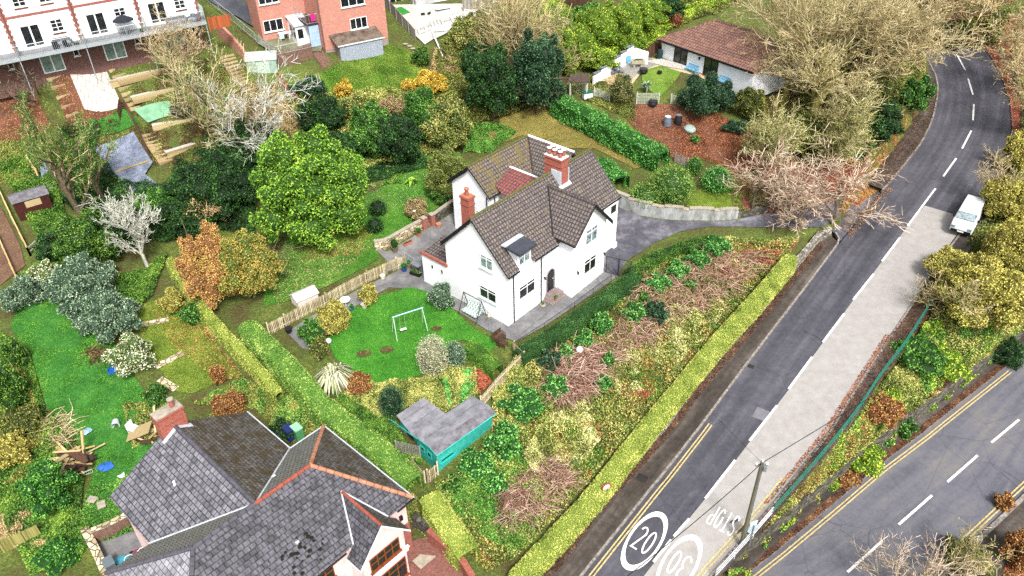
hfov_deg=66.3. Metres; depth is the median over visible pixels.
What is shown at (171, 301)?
shrub
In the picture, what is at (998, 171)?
bare tree
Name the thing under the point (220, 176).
leafy tree
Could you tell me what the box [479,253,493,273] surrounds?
window
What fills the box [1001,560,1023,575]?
undergrowth
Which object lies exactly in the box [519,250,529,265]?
window
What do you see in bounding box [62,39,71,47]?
chair
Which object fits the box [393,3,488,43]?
patio
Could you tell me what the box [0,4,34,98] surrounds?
terraced house
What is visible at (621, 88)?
shrub
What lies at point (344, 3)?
window
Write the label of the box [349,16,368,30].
window
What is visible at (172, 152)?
slab path
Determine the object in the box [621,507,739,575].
road lettering
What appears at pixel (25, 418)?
shrub
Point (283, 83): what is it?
board fence
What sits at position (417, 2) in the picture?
rendered house
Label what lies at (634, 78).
patio
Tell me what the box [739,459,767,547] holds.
telegraph pole
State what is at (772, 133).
bare tree
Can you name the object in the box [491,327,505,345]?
garden bench
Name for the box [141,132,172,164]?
garden steps
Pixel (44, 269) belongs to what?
shrub
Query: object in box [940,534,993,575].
shrub
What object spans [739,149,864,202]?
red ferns
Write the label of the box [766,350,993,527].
bank undergrowth
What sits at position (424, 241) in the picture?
patio
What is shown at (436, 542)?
brick wall
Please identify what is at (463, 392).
undergrowth
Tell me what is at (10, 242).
garden bed
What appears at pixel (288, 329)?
plant pot
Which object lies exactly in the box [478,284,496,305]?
window
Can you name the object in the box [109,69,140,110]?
garden steps
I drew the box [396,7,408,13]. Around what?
artificial grass
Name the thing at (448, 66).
undergrowth
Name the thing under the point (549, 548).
clipped hedge
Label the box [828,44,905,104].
bare tree
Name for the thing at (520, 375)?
undergrowth
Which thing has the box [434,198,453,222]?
garden wall
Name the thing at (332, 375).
grass clump
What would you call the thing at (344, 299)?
round table
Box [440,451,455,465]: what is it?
window
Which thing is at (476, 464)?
shrub
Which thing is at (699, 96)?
shrub
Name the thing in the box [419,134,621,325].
detached house
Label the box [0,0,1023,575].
ground
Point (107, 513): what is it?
rough grass
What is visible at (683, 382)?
overhead wire
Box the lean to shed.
[329,26,383,60]
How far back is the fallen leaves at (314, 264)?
66.97 m
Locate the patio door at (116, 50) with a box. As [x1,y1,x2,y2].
[102,41,127,60]
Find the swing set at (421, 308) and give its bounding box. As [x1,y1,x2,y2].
[392,307,427,340]
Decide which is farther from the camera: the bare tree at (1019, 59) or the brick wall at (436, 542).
the bare tree at (1019, 59)
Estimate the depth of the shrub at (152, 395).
56.09 m
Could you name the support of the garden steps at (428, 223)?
on the ground at (232, 312)
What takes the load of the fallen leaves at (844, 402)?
on the concrete lane
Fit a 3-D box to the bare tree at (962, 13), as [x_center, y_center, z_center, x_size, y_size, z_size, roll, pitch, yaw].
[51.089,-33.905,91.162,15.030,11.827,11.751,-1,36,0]
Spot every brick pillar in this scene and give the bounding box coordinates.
[419,215,426,229]
[428,212,435,226]
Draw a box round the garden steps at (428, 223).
[419,213,430,226]
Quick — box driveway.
[604,189,881,277]
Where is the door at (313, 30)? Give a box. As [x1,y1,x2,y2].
[308,25,320,46]
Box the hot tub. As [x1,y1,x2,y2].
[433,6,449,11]
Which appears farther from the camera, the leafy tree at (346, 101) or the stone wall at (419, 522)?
the leafy tree at (346, 101)
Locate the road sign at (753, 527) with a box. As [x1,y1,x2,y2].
[747,520,757,546]
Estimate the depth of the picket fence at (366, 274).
62.61 m
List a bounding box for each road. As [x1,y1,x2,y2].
[583,0,1010,575]
[748,354,1023,575]
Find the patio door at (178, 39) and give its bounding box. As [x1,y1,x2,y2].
[162,30,184,47]
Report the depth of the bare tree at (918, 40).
73.69 m
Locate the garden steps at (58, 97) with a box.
[46,75,80,132]
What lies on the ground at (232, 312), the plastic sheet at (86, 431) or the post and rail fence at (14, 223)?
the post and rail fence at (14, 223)
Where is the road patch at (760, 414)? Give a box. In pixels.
[752,407,768,420]
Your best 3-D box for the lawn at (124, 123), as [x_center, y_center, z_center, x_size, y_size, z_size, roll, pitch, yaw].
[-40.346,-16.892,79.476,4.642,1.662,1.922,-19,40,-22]
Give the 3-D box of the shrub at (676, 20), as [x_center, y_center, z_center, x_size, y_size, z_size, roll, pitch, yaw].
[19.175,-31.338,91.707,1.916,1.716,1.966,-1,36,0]
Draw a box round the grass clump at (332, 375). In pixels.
[314,362,352,393]
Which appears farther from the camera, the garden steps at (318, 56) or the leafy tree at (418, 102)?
the garden steps at (318, 56)
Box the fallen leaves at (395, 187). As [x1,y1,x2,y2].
[363,152,459,205]
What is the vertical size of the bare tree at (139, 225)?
7.442 m
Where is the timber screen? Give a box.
[0,525,40,552]
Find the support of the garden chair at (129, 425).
on the lawn at (102, 431)
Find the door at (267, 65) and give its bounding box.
[257,62,270,72]
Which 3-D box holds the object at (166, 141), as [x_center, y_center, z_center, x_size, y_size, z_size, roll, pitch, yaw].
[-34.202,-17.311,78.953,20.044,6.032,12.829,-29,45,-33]
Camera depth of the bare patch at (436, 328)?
60.22 m
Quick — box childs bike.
[124,547,142,559]
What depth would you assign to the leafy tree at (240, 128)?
74.46 m
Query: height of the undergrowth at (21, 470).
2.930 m
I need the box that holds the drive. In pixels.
[210,0,253,26]
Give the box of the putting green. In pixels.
[134,101,171,121]
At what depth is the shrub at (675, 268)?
64.13 m
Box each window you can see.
[7,63,15,70]
[12,0,27,8]
[39,0,52,3]
[49,18,65,33]
[73,50,80,57]
[113,7,126,16]
[134,38,141,44]
[173,0,186,10]
[258,0,279,5]
[263,18,284,33]
[321,566,336,575]
[340,0,365,8]
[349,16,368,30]
[369,537,402,575]
[382,556,409,575]
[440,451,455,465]
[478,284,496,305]
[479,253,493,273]
[518,277,536,302]
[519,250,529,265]
[583,253,596,276]
[584,223,598,247]
[609,202,617,217]
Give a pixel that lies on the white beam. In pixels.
(437, 43)
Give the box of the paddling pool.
[114,555,129,565]
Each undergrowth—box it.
[0,132,62,183]
[0,151,167,310]
[0,331,91,575]
[0,364,47,483]
[0,511,49,548]
[58,118,255,241]
[122,401,167,447]
[194,377,313,431]
[194,378,441,553]
[214,83,301,136]
[286,85,490,168]
[305,129,427,180]
[330,384,423,464]
[336,364,478,418]
[359,164,404,186]
[405,479,416,491]
[430,41,463,74]
[435,19,562,123]
[435,235,799,570]
[435,452,562,556]
[437,237,794,568]
[441,368,475,407]
[442,240,797,571]
[463,121,516,153]
[491,354,531,405]
[522,399,603,482]
[529,0,732,68]
[565,73,634,121]
[584,358,677,448]
[600,75,633,100]
[614,299,726,407]
[728,281,1023,575]
[728,313,1023,575]
[730,167,767,210]
[730,280,1023,575]
[760,345,998,533]
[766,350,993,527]
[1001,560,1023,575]
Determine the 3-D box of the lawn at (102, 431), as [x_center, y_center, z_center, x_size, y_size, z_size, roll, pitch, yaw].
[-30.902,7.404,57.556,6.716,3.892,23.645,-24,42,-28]
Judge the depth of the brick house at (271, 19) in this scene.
87.06 m
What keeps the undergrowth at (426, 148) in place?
on the ground at (232, 312)
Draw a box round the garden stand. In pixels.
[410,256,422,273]
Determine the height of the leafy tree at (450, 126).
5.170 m
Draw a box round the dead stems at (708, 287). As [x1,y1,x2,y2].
[560,239,779,405]
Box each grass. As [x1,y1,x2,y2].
[80,474,132,541]
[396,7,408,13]
[642,65,677,91]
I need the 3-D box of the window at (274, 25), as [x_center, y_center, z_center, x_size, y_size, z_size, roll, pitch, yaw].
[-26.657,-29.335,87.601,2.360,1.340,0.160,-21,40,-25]
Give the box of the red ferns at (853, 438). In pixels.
[744,391,896,555]
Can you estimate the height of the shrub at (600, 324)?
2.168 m
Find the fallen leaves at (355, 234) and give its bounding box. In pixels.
[288,225,371,259]
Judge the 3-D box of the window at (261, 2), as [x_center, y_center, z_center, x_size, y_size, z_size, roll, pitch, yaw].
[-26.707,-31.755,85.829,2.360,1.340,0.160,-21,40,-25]
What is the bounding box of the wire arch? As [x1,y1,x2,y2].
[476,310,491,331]
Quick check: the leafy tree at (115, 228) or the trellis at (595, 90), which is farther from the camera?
the trellis at (595, 90)
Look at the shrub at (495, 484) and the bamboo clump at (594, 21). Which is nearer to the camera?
the shrub at (495, 484)
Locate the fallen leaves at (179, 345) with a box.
[150,307,244,378]
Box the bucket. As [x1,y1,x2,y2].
[111,419,119,427]
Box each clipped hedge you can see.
[166,257,284,403]
[238,320,328,421]
[311,397,423,502]
[419,490,479,573]
[462,340,502,379]
[508,253,797,575]
[513,272,640,366]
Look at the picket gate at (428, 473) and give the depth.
50.64 m
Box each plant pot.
[284,326,291,333]
[390,238,398,252]
[399,263,407,271]
[415,227,420,236]
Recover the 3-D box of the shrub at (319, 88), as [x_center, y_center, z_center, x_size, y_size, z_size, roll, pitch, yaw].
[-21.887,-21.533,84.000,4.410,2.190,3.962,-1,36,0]
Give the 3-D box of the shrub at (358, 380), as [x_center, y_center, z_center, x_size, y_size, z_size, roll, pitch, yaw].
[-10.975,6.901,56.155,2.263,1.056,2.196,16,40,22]
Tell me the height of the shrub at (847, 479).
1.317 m
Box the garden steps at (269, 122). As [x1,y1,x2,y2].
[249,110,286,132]
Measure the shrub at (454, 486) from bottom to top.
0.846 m
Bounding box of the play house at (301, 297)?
[289,285,318,308]
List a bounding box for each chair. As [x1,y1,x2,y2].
[51,41,59,49]
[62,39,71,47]
[124,419,137,432]
[499,336,507,349]
[626,55,630,64]
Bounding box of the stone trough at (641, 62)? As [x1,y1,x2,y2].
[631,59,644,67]
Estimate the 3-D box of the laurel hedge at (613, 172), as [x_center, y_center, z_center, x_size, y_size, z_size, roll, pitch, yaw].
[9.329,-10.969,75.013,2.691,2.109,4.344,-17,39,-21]
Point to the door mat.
(420, 561)
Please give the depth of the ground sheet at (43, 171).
75.25 m
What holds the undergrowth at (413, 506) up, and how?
on the ground at (232, 312)
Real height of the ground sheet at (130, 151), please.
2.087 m
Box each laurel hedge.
[549,93,669,172]
[596,157,629,188]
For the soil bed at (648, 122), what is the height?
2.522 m
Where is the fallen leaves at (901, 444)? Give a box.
[749,363,1005,571]
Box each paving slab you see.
[85,496,98,502]
[97,500,105,509]
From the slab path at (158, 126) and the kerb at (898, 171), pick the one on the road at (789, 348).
the kerb at (898, 171)
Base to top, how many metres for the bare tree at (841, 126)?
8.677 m
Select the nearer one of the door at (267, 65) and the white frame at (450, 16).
the door at (267, 65)
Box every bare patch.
[356,350,370,356]
[380,346,393,352]
[431,326,441,330]
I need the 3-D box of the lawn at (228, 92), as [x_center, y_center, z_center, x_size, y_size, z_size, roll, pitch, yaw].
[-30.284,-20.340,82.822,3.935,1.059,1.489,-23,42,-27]
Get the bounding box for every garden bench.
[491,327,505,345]
[685,63,698,73]
[719,75,730,82]
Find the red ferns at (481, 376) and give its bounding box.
[463,367,491,393]
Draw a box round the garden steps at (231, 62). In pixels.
[221,53,251,95]
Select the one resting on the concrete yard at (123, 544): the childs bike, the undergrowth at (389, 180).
the childs bike
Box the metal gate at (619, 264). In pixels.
[605,256,631,275]
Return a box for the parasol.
[112,15,133,31]
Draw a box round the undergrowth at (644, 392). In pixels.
[584,358,677,448]
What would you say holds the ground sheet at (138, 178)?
on the ground at (232, 312)
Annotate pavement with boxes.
[542,236,836,575]
[713,273,939,575]
[726,337,1023,571]
[868,62,936,188]
[946,501,1023,575]
[952,36,1023,252]
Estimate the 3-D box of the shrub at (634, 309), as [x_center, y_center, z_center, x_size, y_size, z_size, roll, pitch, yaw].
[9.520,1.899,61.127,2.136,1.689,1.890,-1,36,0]
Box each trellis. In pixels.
[395,440,420,456]
[594,86,609,100]
[636,92,659,103]
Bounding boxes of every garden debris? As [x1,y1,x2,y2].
[0,57,262,168]
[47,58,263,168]
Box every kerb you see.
[579,232,839,575]
[709,39,1013,575]
[751,353,1022,570]
[881,53,938,191]
[939,494,1023,575]
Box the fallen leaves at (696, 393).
[543,242,824,574]
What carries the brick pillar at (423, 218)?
on the patio at (424, 241)
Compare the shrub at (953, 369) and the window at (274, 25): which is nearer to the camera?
the shrub at (953, 369)
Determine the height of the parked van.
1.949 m
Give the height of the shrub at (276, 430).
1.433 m
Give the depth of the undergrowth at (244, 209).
73.40 m
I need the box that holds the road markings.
[653,56,1019,572]
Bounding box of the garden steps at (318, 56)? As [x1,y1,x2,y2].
[313,50,332,67]
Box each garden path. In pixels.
[140,317,168,326]
[155,350,184,368]
[157,376,178,391]
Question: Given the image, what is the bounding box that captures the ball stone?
[576,346,582,352]
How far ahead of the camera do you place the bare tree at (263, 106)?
72.81 m
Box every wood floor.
[661,0,736,32]
[756,0,1014,167]
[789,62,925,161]
[845,101,902,160]
[961,3,1023,274]
[993,16,1023,86]
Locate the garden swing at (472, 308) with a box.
[458,291,486,323]
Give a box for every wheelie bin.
[101,554,115,569]
[281,423,294,442]
[289,422,303,441]
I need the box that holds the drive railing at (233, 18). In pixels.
[208,0,255,39]
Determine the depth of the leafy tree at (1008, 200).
68.12 m
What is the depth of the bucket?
55.14 m
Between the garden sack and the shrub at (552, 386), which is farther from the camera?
the garden sack
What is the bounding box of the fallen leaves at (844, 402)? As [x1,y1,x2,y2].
[764,335,888,503]
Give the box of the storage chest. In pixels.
[582,90,592,98]
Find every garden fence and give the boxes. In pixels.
[117,99,151,159]
[183,68,201,107]
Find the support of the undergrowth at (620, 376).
on the ground at (232, 312)
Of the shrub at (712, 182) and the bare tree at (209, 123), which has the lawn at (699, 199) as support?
the shrub at (712, 182)
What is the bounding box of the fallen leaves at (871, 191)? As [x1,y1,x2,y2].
[840,110,913,213]
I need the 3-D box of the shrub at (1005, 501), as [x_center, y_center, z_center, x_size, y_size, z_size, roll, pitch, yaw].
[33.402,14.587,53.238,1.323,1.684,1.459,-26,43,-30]
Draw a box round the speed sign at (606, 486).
[601,483,610,511]
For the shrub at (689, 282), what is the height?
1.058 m
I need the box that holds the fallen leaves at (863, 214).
[842,187,892,237]
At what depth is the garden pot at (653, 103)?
81.97 m
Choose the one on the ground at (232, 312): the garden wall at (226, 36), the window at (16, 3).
the garden wall at (226, 36)
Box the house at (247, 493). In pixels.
[104,397,414,575]
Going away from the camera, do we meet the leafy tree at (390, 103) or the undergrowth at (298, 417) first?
the undergrowth at (298, 417)
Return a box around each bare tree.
[0,45,58,120]
[6,89,98,216]
[59,106,120,199]
[74,188,160,266]
[132,0,215,102]
[150,38,266,149]
[185,196,233,235]
[191,40,320,163]
[466,0,545,46]
[471,0,573,75]
[536,14,594,75]
[716,133,818,213]
[720,0,900,105]
[732,0,942,162]
[734,90,820,169]
[750,152,846,238]
[781,122,915,235]
[782,0,1004,103]
[807,74,892,163]
[847,0,1003,43]
[850,523,999,575]
[894,0,1014,37]
[905,256,1002,331]
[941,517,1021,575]
[972,143,1023,187]
[977,2,1023,84]
[999,43,1023,114]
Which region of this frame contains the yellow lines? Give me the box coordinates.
[588,370,1023,575]
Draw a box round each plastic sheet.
[83,428,91,434]
[96,462,114,470]
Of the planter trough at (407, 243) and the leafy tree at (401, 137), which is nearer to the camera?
the planter trough at (407, 243)
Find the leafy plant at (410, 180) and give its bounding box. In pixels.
[404,177,418,186]
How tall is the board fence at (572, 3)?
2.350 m
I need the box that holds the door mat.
[412,554,435,568]
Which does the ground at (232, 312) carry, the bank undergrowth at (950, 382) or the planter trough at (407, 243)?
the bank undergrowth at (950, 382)
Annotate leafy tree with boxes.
[31,228,66,261]
[51,205,125,260]
[101,193,152,247]
[132,186,177,220]
[155,196,220,236]
[159,145,262,218]
[165,218,243,309]
[192,118,285,163]
[217,228,303,297]
[248,123,368,251]
[296,90,347,132]
[323,130,362,157]
[334,91,370,118]
[347,98,390,158]
[370,110,422,162]
[378,95,404,116]
[399,80,443,139]
[419,100,473,148]
[451,9,495,48]
[453,40,526,120]
[458,35,488,74]
[511,26,586,114]
[571,1,601,22]
[655,0,687,19]
[756,107,839,162]
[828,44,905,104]
[859,96,916,142]
[922,244,965,277]
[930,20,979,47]
[934,250,1023,329]
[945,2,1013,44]
[979,176,1023,221]
[981,217,1023,270]
[992,335,1023,370]
[995,128,1023,172]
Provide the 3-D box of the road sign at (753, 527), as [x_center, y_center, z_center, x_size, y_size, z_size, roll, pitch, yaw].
[14.866,15.292,48.610,0.760,2.400,0.150,-13,38,-16]
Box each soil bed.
[0,92,49,141]
[53,75,111,140]
[457,73,569,152]
[627,104,765,167]
[725,130,868,215]
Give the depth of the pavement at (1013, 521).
51.69 m
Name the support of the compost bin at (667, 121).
on the soil bed at (648, 122)
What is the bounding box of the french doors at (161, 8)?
[146,0,167,25]
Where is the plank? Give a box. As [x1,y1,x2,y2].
[115,159,148,171]
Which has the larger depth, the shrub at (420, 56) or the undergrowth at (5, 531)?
the shrub at (420, 56)
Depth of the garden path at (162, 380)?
58.06 m
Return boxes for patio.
[70,72,118,111]
[258,33,321,50]
[289,212,455,350]
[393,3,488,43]
[407,537,462,575]
[432,251,626,340]
[596,58,704,92]
[617,58,656,77]
[648,59,700,73]
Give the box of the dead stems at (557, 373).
[526,329,619,421]
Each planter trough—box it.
[403,240,412,246]
[409,269,421,276]
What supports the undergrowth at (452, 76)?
on the ground at (232, 312)
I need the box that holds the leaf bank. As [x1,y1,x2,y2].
[851,110,915,204]
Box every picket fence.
[265,256,397,333]
[394,253,405,268]
[411,457,425,482]
[480,341,524,402]
[675,152,688,167]
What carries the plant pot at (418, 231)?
on the patio at (424, 241)
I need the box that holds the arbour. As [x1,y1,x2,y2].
[568,74,588,99]
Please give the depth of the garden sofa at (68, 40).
76.23 m
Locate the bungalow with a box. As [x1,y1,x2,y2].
[657,19,802,94]
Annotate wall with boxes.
[80,526,106,575]
[91,513,131,542]
[216,27,244,59]
[277,43,312,65]
[374,219,422,249]
[411,513,429,535]
[426,528,474,575]
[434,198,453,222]
[542,226,831,574]
[592,45,633,84]
[616,189,738,220]
[633,48,648,63]
[726,330,1023,569]
[737,205,768,218]
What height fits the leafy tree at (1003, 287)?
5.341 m
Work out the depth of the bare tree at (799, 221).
67.99 m
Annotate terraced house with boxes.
[0,0,98,91]
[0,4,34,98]
[70,0,158,73]
[136,0,213,60]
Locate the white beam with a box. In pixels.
[432,31,442,56]
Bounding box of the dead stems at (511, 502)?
[482,448,587,537]
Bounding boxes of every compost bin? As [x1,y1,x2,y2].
[663,115,671,126]
[674,113,681,125]
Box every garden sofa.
[51,35,71,45]
[165,14,187,24]
[187,13,200,21]
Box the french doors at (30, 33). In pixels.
[18,23,47,49]
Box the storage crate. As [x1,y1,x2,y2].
[107,367,115,374]
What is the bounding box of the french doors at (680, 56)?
[673,47,687,65]
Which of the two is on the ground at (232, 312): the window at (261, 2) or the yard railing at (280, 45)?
the yard railing at (280, 45)
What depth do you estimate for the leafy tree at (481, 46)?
86.51 m
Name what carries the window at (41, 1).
in the terraced house at (36, 27)
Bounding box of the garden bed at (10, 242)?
[0,206,24,284]
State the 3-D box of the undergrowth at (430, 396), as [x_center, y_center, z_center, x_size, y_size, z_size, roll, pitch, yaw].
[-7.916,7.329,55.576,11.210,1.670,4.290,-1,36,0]
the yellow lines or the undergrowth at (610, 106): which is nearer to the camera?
the yellow lines
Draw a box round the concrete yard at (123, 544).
[98,531,141,559]
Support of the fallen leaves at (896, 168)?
on the pavement at (931, 73)
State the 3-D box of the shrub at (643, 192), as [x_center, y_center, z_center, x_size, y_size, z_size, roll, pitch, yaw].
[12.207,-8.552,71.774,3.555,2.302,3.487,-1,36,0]
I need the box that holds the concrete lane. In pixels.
[644,206,957,575]
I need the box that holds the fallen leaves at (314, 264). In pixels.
[266,242,372,301]
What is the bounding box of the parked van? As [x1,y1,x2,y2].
[949,194,985,235]
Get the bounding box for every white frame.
[417,20,433,35]
[430,14,440,27]
[440,7,461,25]
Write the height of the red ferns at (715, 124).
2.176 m
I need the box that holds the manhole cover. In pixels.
[636,473,648,482]
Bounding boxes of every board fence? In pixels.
[207,14,231,32]
[277,73,298,103]
[384,0,415,40]
[462,0,502,10]
[556,0,591,10]
[647,41,660,57]
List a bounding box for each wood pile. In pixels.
[47,430,104,474]
[126,405,158,443]
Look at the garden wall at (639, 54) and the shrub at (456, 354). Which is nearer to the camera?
the shrub at (456, 354)
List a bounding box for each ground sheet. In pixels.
[40,163,53,188]
[95,132,151,179]
[118,174,161,190]
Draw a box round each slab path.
[109,69,165,87]
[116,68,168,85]
[130,86,180,103]
[152,117,201,131]
[164,143,196,158]
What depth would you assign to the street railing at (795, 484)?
54.24 m
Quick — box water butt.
[657,49,662,58]
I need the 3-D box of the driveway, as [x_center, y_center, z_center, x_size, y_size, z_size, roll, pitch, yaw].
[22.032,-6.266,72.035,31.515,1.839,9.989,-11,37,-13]
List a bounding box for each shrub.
[0,273,45,312]
[0,336,28,366]
[0,360,30,410]
[0,402,43,435]
[0,429,36,469]
[16,456,78,518]
[26,258,60,281]
[29,535,80,575]
[41,251,118,320]
[71,289,143,343]
[100,331,156,377]
[139,382,167,409]
[155,286,186,312]
[177,302,201,324]
[209,364,225,384]
[210,390,246,415]
[267,416,293,440]
[287,74,327,96]
[296,317,323,344]
[308,335,329,359]
[314,298,352,334]
[333,77,352,97]
[342,370,372,394]
[356,283,377,305]
[365,216,383,233]
[367,198,388,217]
[376,383,404,419]
[400,69,448,93]
[404,197,427,219]
[410,45,429,65]
[415,333,449,377]
[424,143,466,197]
[426,281,455,309]
[427,188,452,204]
[438,96,467,117]
[442,473,461,493]
[445,340,466,367]
[456,446,495,479]
[479,472,509,495]
[482,419,523,461]
[497,382,545,423]
[536,348,561,372]
[541,373,568,398]
[558,343,574,361]
[573,329,592,347]
[589,312,613,336]
[594,373,612,390]
[599,351,615,367]
[608,73,635,104]
[621,300,646,321]
[628,181,663,206]
[636,291,650,303]
[642,271,672,294]
[646,300,669,323]
[647,161,697,204]
[666,258,690,278]
[669,12,682,26]
[675,71,726,115]
[682,277,697,290]
[683,247,711,269]
[686,155,703,175]
[690,135,700,142]
[699,166,734,194]
[702,233,732,256]
[713,79,736,110]
[720,119,750,133]
[732,86,764,120]
[762,97,767,111]
[834,469,861,487]
[849,443,886,478]
[866,392,907,430]
[890,334,950,376]
[897,73,937,111]
[897,416,919,439]
[935,342,973,382]
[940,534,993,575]
[993,491,1015,512]
[998,526,1023,572]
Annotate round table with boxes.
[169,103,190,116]
[340,296,349,304]
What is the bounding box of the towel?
[310,14,314,21]
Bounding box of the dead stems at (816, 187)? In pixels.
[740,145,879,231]
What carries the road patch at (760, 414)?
on the road at (789, 348)
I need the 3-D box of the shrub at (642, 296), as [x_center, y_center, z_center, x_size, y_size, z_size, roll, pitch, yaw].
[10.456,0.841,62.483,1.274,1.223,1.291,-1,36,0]
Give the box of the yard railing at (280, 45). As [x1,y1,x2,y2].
[254,34,312,54]
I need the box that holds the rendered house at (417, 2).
[389,0,444,4]
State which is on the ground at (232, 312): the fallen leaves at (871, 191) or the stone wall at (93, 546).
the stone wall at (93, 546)
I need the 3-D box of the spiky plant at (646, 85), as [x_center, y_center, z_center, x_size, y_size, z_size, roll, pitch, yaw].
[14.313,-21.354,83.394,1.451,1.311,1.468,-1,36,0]
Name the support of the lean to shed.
on the ground at (232, 312)
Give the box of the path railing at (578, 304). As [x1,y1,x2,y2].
[514,275,611,343]
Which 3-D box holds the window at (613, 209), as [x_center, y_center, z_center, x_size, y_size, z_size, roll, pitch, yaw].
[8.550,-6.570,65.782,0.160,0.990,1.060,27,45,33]
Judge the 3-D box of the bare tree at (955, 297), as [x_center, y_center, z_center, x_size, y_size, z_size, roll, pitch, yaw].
[34.452,0.566,60.636,5.842,5.754,7.140,-16,39,-20]
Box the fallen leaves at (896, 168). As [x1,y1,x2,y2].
[879,85,938,183]
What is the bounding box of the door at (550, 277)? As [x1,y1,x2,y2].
[546,268,554,293]
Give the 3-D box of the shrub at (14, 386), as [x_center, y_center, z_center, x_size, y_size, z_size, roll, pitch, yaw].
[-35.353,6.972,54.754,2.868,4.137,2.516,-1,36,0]
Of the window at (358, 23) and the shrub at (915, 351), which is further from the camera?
the window at (358, 23)
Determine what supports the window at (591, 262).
in the detached house at (532, 214)
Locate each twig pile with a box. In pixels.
[27,399,89,456]
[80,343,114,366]
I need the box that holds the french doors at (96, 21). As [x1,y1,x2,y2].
[84,11,110,37]
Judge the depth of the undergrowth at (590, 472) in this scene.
57.07 m
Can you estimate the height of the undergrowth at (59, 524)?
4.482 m
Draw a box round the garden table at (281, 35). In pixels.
[278,31,289,38]
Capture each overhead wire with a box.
[576,250,754,455]
[627,464,760,575]
[764,308,1010,461]
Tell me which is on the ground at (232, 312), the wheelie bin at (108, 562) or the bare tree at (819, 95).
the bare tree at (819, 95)
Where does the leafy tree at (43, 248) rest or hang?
on the ground at (232, 312)
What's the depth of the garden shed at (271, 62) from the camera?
84.72 m
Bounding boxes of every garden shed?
[7,185,52,220]
[245,50,277,72]
[391,396,496,471]
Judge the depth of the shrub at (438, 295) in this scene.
61.06 m
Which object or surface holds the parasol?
on the terraced house at (109, 45)
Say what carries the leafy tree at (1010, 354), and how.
on the ground at (232, 312)
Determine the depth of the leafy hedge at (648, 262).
66.25 m
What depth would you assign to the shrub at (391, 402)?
53.34 m
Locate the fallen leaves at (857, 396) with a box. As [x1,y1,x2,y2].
[721,276,940,562]
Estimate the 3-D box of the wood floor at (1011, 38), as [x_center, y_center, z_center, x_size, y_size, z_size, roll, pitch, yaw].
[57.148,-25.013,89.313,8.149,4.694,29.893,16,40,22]
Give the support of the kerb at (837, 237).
on the road at (789, 348)
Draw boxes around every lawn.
[10,297,156,519]
[88,109,139,133]
[135,301,239,393]
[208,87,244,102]
[264,148,460,305]
[284,45,424,96]
[328,287,496,381]
[468,103,663,167]
[642,66,680,95]
[686,180,741,207]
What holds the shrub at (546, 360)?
on the ground at (232, 312)
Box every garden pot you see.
[639,67,647,74]
[648,99,657,106]
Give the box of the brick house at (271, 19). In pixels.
[247,0,388,52]
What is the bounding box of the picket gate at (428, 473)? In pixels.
[426,461,438,482]
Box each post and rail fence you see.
[0,191,31,255]
[0,241,15,277]
[25,155,38,175]
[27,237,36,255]
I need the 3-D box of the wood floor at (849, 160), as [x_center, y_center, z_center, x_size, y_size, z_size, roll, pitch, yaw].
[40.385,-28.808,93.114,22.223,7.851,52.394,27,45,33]
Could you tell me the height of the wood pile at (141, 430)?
2.322 m
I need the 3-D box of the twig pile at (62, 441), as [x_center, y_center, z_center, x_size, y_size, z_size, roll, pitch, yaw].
[-31.572,9.826,54.606,4.216,2.888,4.868,-1,36,0]
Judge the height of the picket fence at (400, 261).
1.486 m
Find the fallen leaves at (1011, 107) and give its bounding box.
[982,41,1020,131]
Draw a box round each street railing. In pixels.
[715,506,773,575]
[773,294,936,511]
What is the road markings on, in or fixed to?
on the road at (789, 348)
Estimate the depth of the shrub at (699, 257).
65.27 m
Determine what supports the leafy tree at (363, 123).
on the ground at (232, 312)
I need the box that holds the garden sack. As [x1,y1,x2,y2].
[684,124,695,132]
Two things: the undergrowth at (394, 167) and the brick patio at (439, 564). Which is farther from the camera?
the undergrowth at (394, 167)
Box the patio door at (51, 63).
[39,53,66,73]
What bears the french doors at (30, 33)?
in the terraced house at (36, 27)
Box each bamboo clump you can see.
[533,2,574,38]
[556,19,597,74]
[576,4,618,48]
[583,47,620,70]
[600,0,642,44]
[619,33,648,49]
[636,0,670,29]
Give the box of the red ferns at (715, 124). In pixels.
[661,113,753,167]
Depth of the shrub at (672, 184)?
70.42 m
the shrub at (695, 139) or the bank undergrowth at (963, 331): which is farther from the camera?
the shrub at (695, 139)
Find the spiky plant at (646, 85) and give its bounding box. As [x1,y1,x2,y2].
[640,81,652,92]
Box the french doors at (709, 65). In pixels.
[703,58,718,74]
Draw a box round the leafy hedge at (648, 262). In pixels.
[624,233,717,277]

